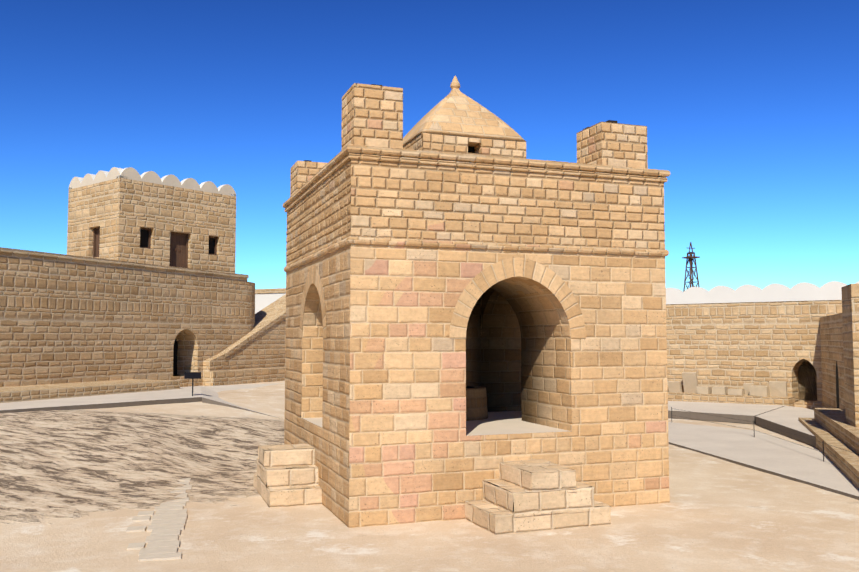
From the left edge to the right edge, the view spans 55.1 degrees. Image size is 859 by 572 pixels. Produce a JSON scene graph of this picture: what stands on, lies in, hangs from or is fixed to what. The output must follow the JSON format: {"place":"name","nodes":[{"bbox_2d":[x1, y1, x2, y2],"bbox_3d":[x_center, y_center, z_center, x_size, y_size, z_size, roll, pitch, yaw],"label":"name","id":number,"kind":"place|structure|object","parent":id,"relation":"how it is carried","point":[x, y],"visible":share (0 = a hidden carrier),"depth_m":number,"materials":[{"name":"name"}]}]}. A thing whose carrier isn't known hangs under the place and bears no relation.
{"place":"outdoors","nodes":[
{"label":"outdoors","id":0,"kind":"place"},
{"bbox_2d":[0,381,858,571],"bbox_3d":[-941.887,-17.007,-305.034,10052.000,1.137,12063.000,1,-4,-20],"label":"ground","id":1,"kind":"structure","parent":0,"point":[80,489],"depth_m":13.52,"materials":[{"name":"beige stone"}]},
{"bbox_2d":[0,247,254,402],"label":"wall","id":2,"kind":"structure","parent":1,"relation":"on","point":[71,326],"depth_m":29.98,"materials":[{"name":"beige stone"}]},
{"bbox_2d":[67,167,235,272],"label":"gate tower","id":3,"kind":"structure","parent":2,"relation":"on","point":[119,207],"depth_m":35.70,"materials":[{"name":"beige stone"}]},
{"bbox_2d":[93,227,216,267],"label":"window frames","id":4,"kind":"structure","parent":3,"relation":"on","point":[149,239],"depth_m":36.09,"materials":[{"name":"brown wood"}]},
{"bbox_2d":[126,478,191,561],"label":"old paving stones","id":5,"kind":"object","parent":1,"relation":"on","point":[165,527],"visible":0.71,"depth_m":12.85,"materials":[{"name":"beige stone"}]},
{"bbox_2d":[184,372,200,395],"bbox_3d":[-7.672,3.269,26.657,0.520,0.936,0.330,1,-4,-15],"label":"info sign stand","id":6,"kind":"object","parent":1,"relation":"on","point":[192,375],"visible":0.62,"depth_m":26.64,"materials":[{"name":"grey metal"}]},
{"bbox_2d":[178,294,285,385],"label":"stair to gate tower","id":7,"kind":"structure","parent":1,"relation":"on","point":[256,354],"depth_m":37.61,"materials":[{"name":"beige stone"}]},
{"bbox_2d":[255,288,285,313],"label":"plaster wall","id":8,"kind":"structure","parent":1,"relation":"on","point":[264,298],"depth_m":51.04,"materials":[{"name":"white paint"}]},
{"bbox_2d":[0,383,858,499],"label":"walkways","id":9,"kind":"structure","parent":1,"relation":"on","point":[772,455],"depth_m":24.23,"materials":[{"name":"grey concrete"}]},
{"bbox_2d":[253,444,610,534],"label":"steps","id":10,"kind":"structure","parent":1,"relation":"on","point":[547,495],"depth_m":13.14,"materials":[{"name":"beige stone"}]},
{"bbox_2d":[282,83,669,527],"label":"temple","id":11,"kind":"structure","parent":1,"relation":"on","point":[394,242],"depth_m":14.44,"materials":[{"name":"beige stone"}]},
{"bbox_2d":[299,257,585,338],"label":"arch surrounds","id":12,"kind":"object","parent":11,"relation":"on","point":[485,279],"visible":0.92,"depth_m":14.32,"materials":[{"name":"beige stone"}]},
{"bbox_2d":[403,76,524,152],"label":"dome roof","id":13,"kind":"structure","parent":11,"relation":"on","point":[456,110],"depth_m":16.51,"materials":[{"name":"stone"}]},
{"bbox_2d":[466,386,487,420],"bbox_3d":[0.543,2.395,16.912,1.320,0.620,1.320,1,-4,-20],"label":"altar","id":14,"kind":"object","parent":11,"relation":"on","point":[476,403],"visible":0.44,"depth_m":16.43,"materials":[{"name":"stone"}]},
{"bbox_2d":[682,242,699,291],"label":"oil derrick","id":15,"kind":"object","parent":1,"relation":"on","point":[690,258],"visible":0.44,"depth_m":148.76,"materials":[{"name":"black metal"}]},
{"bbox_2d":[666,281,858,488],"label":"back wall","id":16,"kind":"structure","parent":1,"relation":"on","point":[801,339],"depth_m":34.80,"materials":[{"name":"beige stone"}]},
{"bbox_2d":[668,372,787,396],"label":"stone blocks","id":17,"kind":"structure","parent":16,"relation":"on","point":[773,388],"depth_m":35.41,"materials":[{"name":"beige stone"}]},
{"bbox_2d":[671,407,858,461],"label":"cable railing","id":18,"kind":"object","parent":1,"relation":"on","point":[764,433],"visible":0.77,"depth_m":23.56,"materials":[{"name":"grey metal"}]},
{"bbox_2d":[0,0,858,290],"label":"sky","id":19,"kind":"structure","parent":0,"point":[750,108],"materials":[{"name":"blue"}]}
]}

